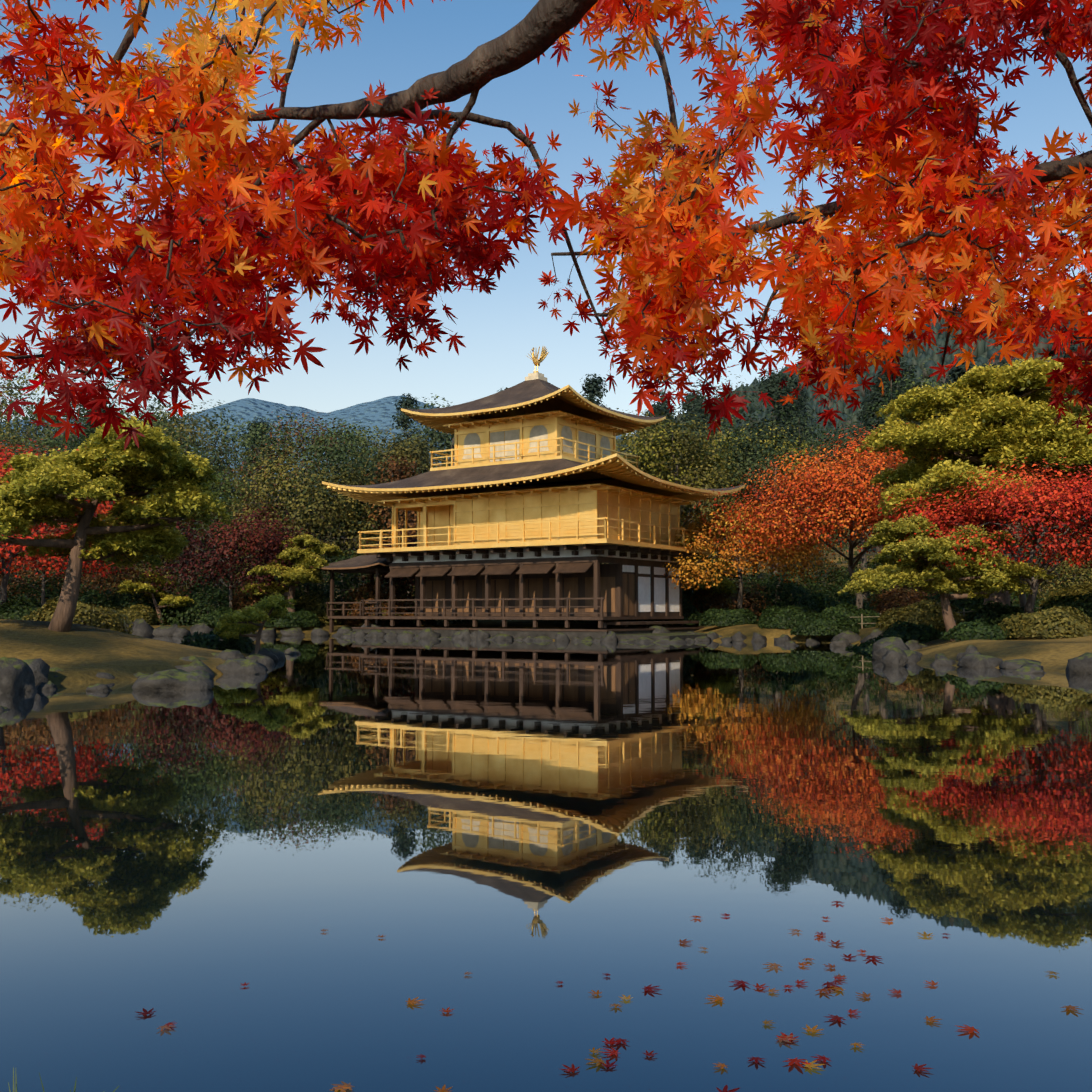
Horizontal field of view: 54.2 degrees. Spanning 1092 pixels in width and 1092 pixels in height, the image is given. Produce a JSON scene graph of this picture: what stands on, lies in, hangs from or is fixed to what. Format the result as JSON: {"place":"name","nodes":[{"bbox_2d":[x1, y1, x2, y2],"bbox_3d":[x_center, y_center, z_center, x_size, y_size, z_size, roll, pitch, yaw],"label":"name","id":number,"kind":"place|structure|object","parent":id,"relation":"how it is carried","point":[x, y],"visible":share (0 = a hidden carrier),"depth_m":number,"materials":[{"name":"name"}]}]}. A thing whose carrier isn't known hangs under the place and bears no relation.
{"place":"outdoors","nodes":[
{"label":"outdoors","id":0,"kind":"place"},
{"bbox_2d":[0,636,1091,1091],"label":"pond water","id":1,"kind":"structure","parent":0,"point":[518,828],"depth_m":5.13,"materials":[{"name":"blue liquid"}]},
{"bbox_2d":[136,901,1083,1091],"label":"floating leaves","id":2,"kind":"object","parent":1,"relation":"on","point":[786,1038],"visible":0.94,"depth_m":3.27,"materials":[{"name":"red plant"}]},
{"bbox_2d":[0,353,1091,683],"bbox_3d":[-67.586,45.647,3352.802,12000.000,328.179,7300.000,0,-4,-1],"label":"terrain","id":3,"kind":"structure","parent":0,"point":[80,653],"depth_m":26.61,"materials":[{"name":"green plant"}]},
{"bbox_2d":[0,595,45,619],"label":"shrub","id":4,"kind":"object","parent":3,"relation":"on","point":[8,612],"visible":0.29,"depth_m":28.65,"materials":[{"name":"green plant"}]},
{"bbox_2d":[0,386,56,474],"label":"forest tree","id":5,"kind":"object","parent":3,"relation":"on","point":[12,436],"visible":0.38,"depth_m":78.16,"materials":[{"name":"green plant"}]},
{"bbox_2d":[0,368,56,455],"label":"forest tree","id":6,"kind":"object","parent":3,"relation":"on","point":[9,380],"visible":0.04,"depth_m":124.31,"materials":[{"name":"green plant"}]},
{"bbox_2d":[7,571,61,612],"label":"understory","id":7,"kind":"object","parent":3,"relation":"on","point":[47,595],"visible":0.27,"depth_m":60.11,"materials":[{"name":"green plant"}]},
{"bbox_2d":[0,351,83,594],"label":"forest tree","id":8,"kind":"object","parent":3,"relation":"on","point":[10,393],"visible":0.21,"depth_m":103.61,"materials":[{"name":"green plant"}]},
{"bbox_2d":[0,386,86,599],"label":"forest tree","id":9,"kind":"object","parent":3,"relation":"on","point":[31,412],"visible":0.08,"depth_m":89.39,"materials":[{"name":"green plant"}]},
{"bbox_2d":[0,438,142,617],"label":"red maple","id":10,"kind":"object","parent":3,"relation":"on","point":[12,553],"visible":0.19,"depth_m":28.76,"materials":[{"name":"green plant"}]},
{"bbox_2d":[0,370,142,578],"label":"forest tree","id":11,"kind":"object","parent":3,"relation":"on","point":[59,421],"visible":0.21,"depth_m":91.50,"materials":[{"name":"green plant"}]},
{"bbox_2d":[22,432,124,568],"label":"forest tree","id":12,"kind":"object","parent":3,"relation":"on","point":[69,447],"visible":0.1,"depth_m":68.87,"materials":[{"name":"green plant"}]},
{"bbox_2d":[0,522,149,604],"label":"maroon maple","id":13,"kind":"object","parent":3,"relation":"on","point":[111,577],"visible":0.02,"depth_m":57.79,"materials":[{"name":"red plant"}]},
{"bbox_2d":[22,596,133,633],"bbox_3d":[-12.303,1.849,28.105,2.779,1.088,2.824,0,-4,-1],"label":"shrub","id":14,"kind":"object","parent":3,"relation":"on","point":[90,615],"visible":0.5,"depth_m":27.68,"materials":[{"name":"green plant"}]},
{"bbox_2d":[38,560,140,609],"bbox_3d":[-27.259,2.347,63.309,6.141,4.568,6.828,3,-4,-35],"label":"understory","id":15,"kind":"object","parent":3,"relation":"on","point":[81,584],"visible":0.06,"depth_m":62.09,"materials":[{"name":"green plant"}]},
{"bbox_2d":[2,410,181,604],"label":"forest tree","id":16,"kind":"object","parent":3,"relation":"on","point":[87,431],"visible":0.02,"depth_m":78.54,"materials":[{"name":"green plant"}]},
{"bbox_2d":[74,587,138,616],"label":"understory","id":17,"kind":"object","parent":3,"relation":"on","point":[85,597],"visible":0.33,"depth_m":59.98,"materials":[{"name":"green plant"}]},
{"bbox_2d":[0,415,233,631],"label":"island pine","id":18,"kind":"object","parent":3,"relation":"on","point":[48,490],"visible":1,"depth_m":22.58,"materials":[{"name":"green plant"}]},
{"bbox_2d":[104,602,169,624],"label":"shrub","id":19,"kind":"object","parent":3,"relation":"on","point":[146,614],"visible":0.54,"depth_m":58.37,"materials":[{"name":"green plant"}]},
{"bbox_2d":[109,587,179,624],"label":"understory","id":20,"kind":"object","parent":3,"relation":"on","point":[136,597],"visible":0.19,"depth_m":59.80,"materials":[{"name":"green plant"}]},
{"bbox_2d":[117,570,193,625],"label":"pine","id":21,"kind":"object","parent":3,"relation":"on","point":[130,587],"visible":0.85,"depth_m":58.90,"materials":[{"name":"green plant"}]},
{"bbox_2d":[75,403,246,590],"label":"forest tree","id":22,"kind":"object","parent":3,"relation":"on","point":[172,434],"visible":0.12,"depth_m":80.05,"materials":[{"name":"green plant"}]},
{"bbox_2d":[130,394,246,573],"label":"forest tree","id":23,"kind":"object","parent":3,"relation":"on","point":[186,415],"visible":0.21,"depth_m":100.58,"materials":[{"name":"green plant"}]},
{"bbox_2d":[129,402,252,588],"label":"forest tree","id":24,"kind":"object","parent":3,"relation":"on","point":[188,430],"visible":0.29,"depth_m":91.33,"materials":[{"name":"green plant"}]},
{"bbox_2d":[127,448,265,620],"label":"forest tree","id":25,"kind":"object","parent":3,"relation":"on","point":[226,492],"visible":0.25,"depth_m":69.12,"materials":[{"name":"green plant"}]},
{"bbox_2d":[154,583,252,625],"bbox_3d":[-19.351,3.381,61.146,6.080,2.597,5.996,0,-4,-1],"label":"understory","id":26,"kind":"object","parent":3,"relation":"on","point":[218,596],"visible":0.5,"depth_m":59.30,"materials":[{"name":"green plant"}]},
{"bbox_2d":[180,631,254,653],"bbox_3d":[-8.730,2.570,28.552,1.939,0.721,1.956,-3,-5,39],"label":"shrub","id":27,"kind":"object","parent":3,"relation":"on","point":[204,640],"visible":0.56,"depth_m":28.04,"materials":[{"name":"green plant"}]},
{"bbox_2d":[183,567,257,624],"bbox_3d":[-19.580,2.925,64.548,4.977,3.845,5.727,2,-4,-28],"label":"understory","id":28,"kind":"object","parent":3,"relation":"on","point":[224,587],"visible":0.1,"depth_m":63.28,"materials":[{"name":"green plant"}]},
{"bbox_2d":[198,606,242,625],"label":"shrub","id":29,"kind":"object","parent":3,"relation":"on","point":[211,619],"visible":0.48,"depth_m":57.53,"materials":[{"name":"green plant"}]},
{"bbox_2d":[119,500,322,607],"bbox_3d":[-18.072,0.956,60.279,12.377,7.284,10.691,-2,-4,23],"label":"maroon maple","id":30,"kind":"object","parent":3,"relation":"on","point":[270,549],"visible":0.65,"depth_m":57.43,"materials":[{"name":"red plant"}]},
{"bbox_2d":[213,594,295,653],"bbox_3d":[-7.455,2.021,27.141,1.926,1.651,2.907,2,-4,-27],"label":"island pine","id":31,"kind":"object","parent":3,"relation":"on","point":[250,619],"visible":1,"depth_m":26.95,"materials":[{"name":"green plant"}]},
{"bbox_2d":[201,409,313,563],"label":"forest tree","id":32,"kind":"object","parent":3,"relation":"on","point":[244,439],"visible":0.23,"depth_m":98.98,"materials":[{"name":"green plant"}]},
{"bbox_2d":[238,418,278,535],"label":"forest tree","id":33,"kind":"object","parent":3,"relation":"on","point":[254,422],"visible":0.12,"depth_m":117.89,"materials":[{"name":"green plant"}]},
{"bbox_2d":[231,580,297,622],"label":"understory","id":34,"kind":"object","parent":3,"relation":"on","point":[248,602],"visible":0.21,"depth_m":59.42,"materials":[{"name":"green plant"}]},
{"bbox_2d":[260,607,320,627],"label":"shrub","id":35,"kind":"object","parent":3,"relation":"on","point":[310,617],"visible":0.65,"depth_m":57.24,"materials":[{"name":"green plant"}]},
{"bbox_2d":[197,410,385,599],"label":"forest tree","id":36,"kind":"object","parent":3,"relation":"on","point":[281,446],"visible":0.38,"depth_m":75.83,"materials":[{"name":"green plant"}]},
{"bbox_2d":[241,533,343,627],"bbox_3d":[-13.921,2.005,58.129,5.469,5.341,6.216,0,-4,-1],"label":"pine","id":37,"kind":"object","parent":3,"relation":"on","point":[302,571],"visible":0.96,"depth_m":57.19,"materials":[{"name":"green plant"}]},
{"bbox_2d":[219,410,365,547],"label":"forest tree","id":38,"kind":"object","parent":3,"relation":"on","point":[300,440],"visible":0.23,"depth_m":87.66,"materials":[{"name":"green plant"}]},
{"bbox_2d":[219,441,391,594],"bbox_3d":[-14.658,-0.942,65.687,10.601,11.203,9.779,2,-4,-23],"label":"olive tree","id":39,"kind":"object","parent":3,"relation":"on","point":[275,492],"visible":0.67,"depth_m":64.19,"materials":[{"name":"green plant"}]},
{"bbox_2d":[294,590,347,625],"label":"understory","id":40,"kind":"object","parent":3,"relation":"on","point":[312,605],"visible":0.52,"depth_m":59.66,"materials":[{"name":"green plant"}]},
{"bbox_2d":[258,432,402,611],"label":"forest tree","id":41,"kind":"object","parent":3,"relation":"on","point":[342,457],"visible":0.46,"depth_m":67.13,"materials":[{"name":"green plant"}]},
{"bbox_2d":[288,417,390,597],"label":"forest tree","id":42,"kind":"object","parent":3,"relation":"on","point":[349,439],"visible":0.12,"depth_m":99.67,"materials":[{"name":"green plant"}]},
{"bbox_2d":[302,550,401,622],"bbox_3d":[-11.668,2.454,63.646,5.696,4.297,5.804,-3,-5,41],"label":"understory","id":43,"kind":"object","parent":3,"relation":"on","point":[340,583],"visible":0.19,"depth_m":62.21,"materials":[{"name":"green plant"}]},
{"bbox_2d":[350,452,421,619],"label":"forest tree","id":44,"kind":"object","parent":3,"relation":"on","point":[397,473],"visible":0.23,"depth_m":65.65,"materials":[{"name":"green plant"}]},
{"bbox_2d":[334,579,437,625],"bbox_3d":[-9.014,3.167,60.219,5.527,2.716,5.821,3,-5,-40],"label":"understory","id":45,"kind":"object","parent":3,"relation":"on","point":[361,589],"visible":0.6,"depth_m":58.69,"materials":[{"name":"green plant"}]},
{"bbox_2d":[336,421,445,589],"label":"forest tree","id":46,"kind":"object","parent":3,"relation":"on","point":[404,451],"visible":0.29,"depth_m":74.41,"materials":[{"name":"green plant"}]},
{"bbox_2d":[362,402,454,539],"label":"forest tree","id":47,"kind":"object","parent":3,"relation":"on","point":[445,438],"visible":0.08,"depth_m":85.72,"materials":[{"name":"green plant"}]},
{"bbox_2d":[386,393,430,588],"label":"forest tree","id":48,"kind":"object","parent":3,"relation":"on","point":[407,403],"visible":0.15,"depth_m":113.49,"materials":[{"name":"green plant"}]},
{"bbox_2d":[357,530,484,620],"bbox_3d":[-6.534,1.667,61.052,8.958,5.822,10.939,0,-4,-1],"label":"tree","id":49,"kind":"object","parent":3,"relation":"on","point":[383,575],"visible":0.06,"depth_m":59.91,"materials":[{"name":"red plant"}]},
{"bbox_2d":[364,575,480,624],"bbox_3d":[-7.098,2.378,62.437,6.378,4.484,6.750,-2,-4,34],"label":"understory","id":50,"kind":"object","parent":3,"relation":"on","point":[411,587],"visible":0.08,"depth_m":60.40,"materials":[{"name":"green plant"}]},
{"bbox_2d":[397,393,453,473],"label":"forest tree","id":51,"kind":"object","parent":3,"relation":"on","point":[426,404],"visible":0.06,"depth_m":100.54,"materials":[{"name":"green plant"}]},
{"bbox_2d":[310,372,744,641],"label":"pavilion","id":52,"kind":"structure","parent":3,"relation":"on","point":[539,480],"depth_m":51.74,"materials":[{"name":"gold metal"}]},
{"bbox_2d":[341,627,721,642],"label":"terrace rocks","id":53,"kind":"object","parent":3,"relation":"on","point":[430,633],"depth_m":47.91,"materials":[{"name":"stone"}]},
{"bbox_2d":[0,0,1091,450],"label":"maple","id":54,"kind":"object","parent":3,"relation":"on","point":[646,262],"depth_m":2.44,"materials":[{"name":"red plant"}]},
{"bbox_2d":[0,618,1091,710],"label":"shore rocks","id":55,"kind":"object","parent":3,"relation":"on","point":[31,675],"depth_m":23.53,"materials":[{"name":"stone"}]},
{"bbox_2d":[580,373,610,563],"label":"forest tree","id":56,"kind":"object","parent":3,"relation":"on","point":[594,387],"visible":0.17,"depth_m":117.67,"materials":[{"name":"green plant"}]},
{"bbox_2d":[616,408,691,522],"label":"forest tree","id":57,"kind":"object","parent":3,"relation":"on","point":[644,470],"visible":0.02,"depth_m":69.50,"materials":[{"name":"green plant"}]},
{"bbox_2d":[643,603,701,625],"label":"shrub","id":58,"kind":"object","parent":3,"relation":"on","point":[692,614],"visible":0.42,"depth_m":56.08,"materials":[{"name":"green plant"}]},
{"bbox_2d":[616,415,753,550],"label":"tree","id":59,"kind":"object","parent":3,"relation":"on","point":[647,448],"visible":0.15,"depth_m":67.65,"materials":[{"name":"green plant"}]},
{"bbox_2d":[616,407,767,552],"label":"forest tree","id":60,"kind":"object","parent":3,"relation":"on","point":[692,448],"visible":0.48,"depth_m":65.60,"materials":[{"name":"green plant"}]},
{"bbox_2d":[680,538,743,605],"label":"tree","id":61,"kind":"object","parent":3,"relation":"on","point":[723,586],"visible":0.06,"depth_m":60.76,"materials":[{"name":"green plant"}]},
{"bbox_2d":[652,411,781,599],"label":"forest tree","id":62,"kind":"object","parent":3,"relation":"on","point":[726,425],"visible":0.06,"depth_m":77.73,"materials":[{"name":"green plant"}]},
{"bbox_2d":[669,371,784,561],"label":"forest tree","id":63,"kind":"object","parent":3,"relation":"on","point":[701,413],"visible":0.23,"depth_m":101.78,"materials":[{"name":"green plant"}]},
{"bbox_2d":[698,608,757,626],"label":"shrub","id":64,"kind":"object","parent":3,"relation":"on","point":[726,617],"visible":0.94,"depth_m":49.70,"materials":[{"name":"green plant"}]},
{"bbox_2d":[688,579,772,620],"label":"understory","id":65,"kind":"object","parent":3,"relation":"on","point":[733,599],"visible":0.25,"depth_m":60.76,"materials":[{"name":"green plant"}]},
{"bbox_2d":[643,419,848,608],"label":"tree","id":66,"kind":"object","parent":3,"relation":"on","point":[780,456],"visible":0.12,"depth_m":70.84,"materials":[{"name":"green plant"}]},
{"bbox_2d":[663,497,841,608],"bbox_3d":[10.312,0.847,54.843,9.442,6.482,10.609,0,-4,-1],"label":"maple","id":67,"kind":"object","parent":3,"relation":"on","point":[781,561],"visible":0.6,"depth_m":53.07,"materials":[{"name":"orange plant"}]},
{"bbox_2d":[742,368,811,574],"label":"forest tree","id":68,"kind":"object","parent":3,"relation":"on","point":[773,380],"visible":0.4,"depth_m":86.73,"materials":[{"name":"green plant"}]},
{"bbox_2d":[730,562,831,615],"bbox_3d":[14.014,2.841,64.430,6.448,3.779,6.621,0,-4,-1],"label":"understory","id":69,"kind":"object","parent":3,"relation":"on","point":[764,582],"visible":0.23,"depth_m":63.67,"materials":[{"name":"green plant"}]},
{"bbox_2d":[757,609,808,628],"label":"shrub","id":70,"kind":"object","parent":3,"relation":"on","point":[778,619],"visible":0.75,"depth_m":46.80,"materials":[{"name":"green plant"}]},
{"bbox_2d":[696,379,872,603],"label":"forest tree","id":71,"kind":"object","parent":3,"relation":"on","point":[748,457],"visible":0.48,"depth_m":65.35,"materials":[{"name":"green plant"}]},
{"bbox_2d":[753,573,826,620],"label":"understory","id":72,"kind":"object","parent":3,"relation":"on","point":[802,590],"visible":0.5,"depth_m":60.46,"materials":[{"name":"green plant"}]},
{"bbox_2d":[769,372,812,554],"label":"forest tree","id":73,"kind":"object","parent":3,"relation":"on","point":[792,382],"visible":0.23,"depth_m":105.95,"materials":[{"name":"green plant"}]},
{"bbox_2d":[745,396,850,593],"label":"forest tree","id":74,"kind":"object","parent":3,"relation":"on","point":[799,426],"visible":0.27,"depth_m":77.63,"materials":[{"name":"green plant"}]},
{"bbox_2d":[761,548,870,605],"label":"understory","id":75,"kind":"object","parent":3,"relation":"on","point":[831,566],"visible":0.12,"depth_m":71.33,"materials":[{"name":"green plant"}]},
{"bbox_2d":[790,610,860,635],"bbox_3d":[11.704,3.217,44.520,2.858,1.091,3.289,-2,-4,24],"label":"shrub","id":76,"kind":"object","parent":3,"relation":"on","point":[814,624],"visible":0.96,"depth_m":43.65,"materials":[{"name":"green plant"}]},
{"bbox_2d":[694,422,984,608],"bbox_3d":[14.711,-0.901,49.929,15.392,9.398,14.249,0,-4,-1],"label":"maple","id":77,"kind":"object","parent":3,"relation":"on","point":[861,514],"visible":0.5,"depth_m":47.93,"materials":[{"name":"orange plant"}]},
{"bbox_2d":[804,585,874,612],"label":"understory","id":78,"kind":"object","parent":3,"relation":"on","point":[826,594],"visible":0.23,"depth_m":61.48,"materials":[{"name":"green plant"}]},
{"bbox_2d":[782,416,906,606],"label":"forest tree","id":79,"kind":"object","parent":3,"relation":"on","point":[863,559],"visible":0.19,"depth_m":65.86,"materials":[{"name":"green plant"}]},
{"bbox_2d":[804,561,890,612],"bbox_3d":[18.180,2.707,64.939,5.604,3.582,5.856,-2,-4,35],"label":"understory","id":80,"kind":"object","parent":3,"relation":"on","point":[839,579],"visible":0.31,"depth_m":64.37,"materials":[{"name":"green plant"}]},
{"bbox_2d":[616,306,1085,467],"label":"hill forest trees","id":81,"kind":"object","parent":3,"relation":"on","point":[983,352],"visible":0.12,"depth_m":370.95,"materials":[{"name":"green plant"}]},
{"bbox_2d":[819,603,883,627],"bbox_3d":[13.135,3.101,47.054,3.425,1.218,3.405,0,-4,-1],"label":"shrub","id":82,"kind":"object","parent":3,"relation":"on","point":[853,611],"visible":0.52,"depth_m":46.23,"materials":[{"name":"green plant"}]},
{"bbox_2d":[850,377,902,565],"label":"forest tree","id":83,"kind":"object","parent":3,"relation":"on","point":[875,399],"visible":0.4,"depth_m":92.95,"materials":[{"name":"green plant"}]},
{"bbox_2d":[863,588,922,615],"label":"understory","id":84,"kind":"object","parent":3,"relation":"on","point":[891,603],"visible":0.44,"depth_m":61.83,"materials":[{"name":"green plant"}]},
{"bbox_2d":[873,341,914,489],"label":"forest tree","id":85,"kind":"object","parent":3,"relation":"on","point":[891,382],"visible":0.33,"depth_m":104.97,"materials":[{"name":"green plant"}]},
{"bbox_2d":[839,363,949,488],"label":"forest tree","id":86,"kind":"object","parent":3,"relation":"on","point":[908,384],"visible":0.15,"depth_m":79.70,"materials":[{"name":"green plant"}]},
{"bbox_2d":[877,620,942,642],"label":"shrub","id":87,"kind":"object","parent":3,"relation":"on","point":[905,631],"visible":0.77,"depth_m":37.84,"materials":[{"name":"green plant"}]},
{"bbox_2d":[875,599,972,631],"bbox_3d":[14.859,2.692,41.117,3.440,1.306,3.966,2,-4,-24],"label":"shrub","id":88,"kind":"object","parent":3,"relation":"on","point":[912,613],"visible":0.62,"depth_m":40.37,"materials":[{"name":"green plant"}]},
{"bbox_2d":[837,512,1053,641],"bbox_3d":[12.145,0.956,33.127,6.205,4.010,4.685,0,-4,-1],"label":"leaning pine","id":89,"kind":"object","parent":3,"relation":"on","point":[932,553],"visible":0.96,"depth_m":32.42,"materials":[{"name":"green plant"}]},
{"bbox_2d":[936,357,980,417],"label":"forest tree","id":90,"kind":"object","parent":3,"relation":"on","point":[959,371],"visible":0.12,"depth_m":121.24,"materials":[{"name":"green plant"}]},
{"bbox_2d":[923,596,1019,617],"bbox_3d":[17.554,2.492,44.102,4.336,1.453,4.365,0,-4,-1],"label":"shrub","id":91,"kind":"object","parent":3,"relation":"on","point":[969,604],"visible":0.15,"depth_m":42.82,"materials":[{"name":"green plant"}]},
{"bbox_2d":[855,356,1091,613],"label":"tall pine","id":92,"kind":"object","parent":3,"relation":"on","point":[1005,415],"visible":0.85,"depth_m":38.00,"materials":[{"name":"green plant"}]},
{"bbox_2d":[939,620,1017,640],"bbox_3d":[12.111,2.381,30.010,1.706,0.646,1.964,2,-4,-30],"label":"shrub","id":93,"kind":"object","parent":3,"relation":"on","point":[978,629],"visible":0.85,"depth_m":29.51,"materials":[{"name":"green plant"}]},
{"bbox_2d":[869,457,1091,631],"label":"red maple","id":94,"kind":"object","parent":3,"relation":"on","point":[1075,505],"visible":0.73,"depth_m":32.30,"materials":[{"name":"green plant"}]},
{"bbox_2d":[961,600,1038,626],"bbox_3d":[16.055,2.384,37.127,2.746,1.008,2.872,0,-4,-1],"label":"shrub","id":95,"kind":"object","parent":3,"relation":"on","point":[991,613],"visible":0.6,"depth_m":36.64,"materials":[{"name":"green plant"}]},
{"bbox_2d":[908,447,1091,606],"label":"tree","id":96,"kind":"object","parent":3,"relation":"on","point":[1022,599],"depth_m":47.19,"materials":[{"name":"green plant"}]},
{"bbox_2d":[998,605,1091,638],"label":"shrub","id":97,"kind":"object","parent":3,"relation":"on","point":[1066,624],"visible":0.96,"depth_m":28.95,"materials":[{"name":"green plant"}]},
{"bbox_2d":[1013,549,1091,609],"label":"understory","id":98,"kind":"object","parent":3,"relation":"on","point":[1082,573],"visible":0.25,"depth_m":64.30,"materials":[{"name":"green plant"}]},
{"bbox_2d":[1038,578,1091,614],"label":"shrub","id":99,"kind":"object","parent":3,"relation":"on","point":[1082,589],"visible":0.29,"depth_m":40.73,"materials":[{"name":"green plant"}]},
{"bbox_2d":[1040,592,1091,621],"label":"shrub","id":100,"kind":"object","parent":3,"relation":"on","point":[1083,603],"visible":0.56,"depth_m":35.97,"materials":[{"name":"green plant"}]},
{"bbox_2d":[0,0,1091,435],"label":"sky","id":101,"kind":"structure","parent":0,"point":[500,328],"materials":[{"name":"blue"}]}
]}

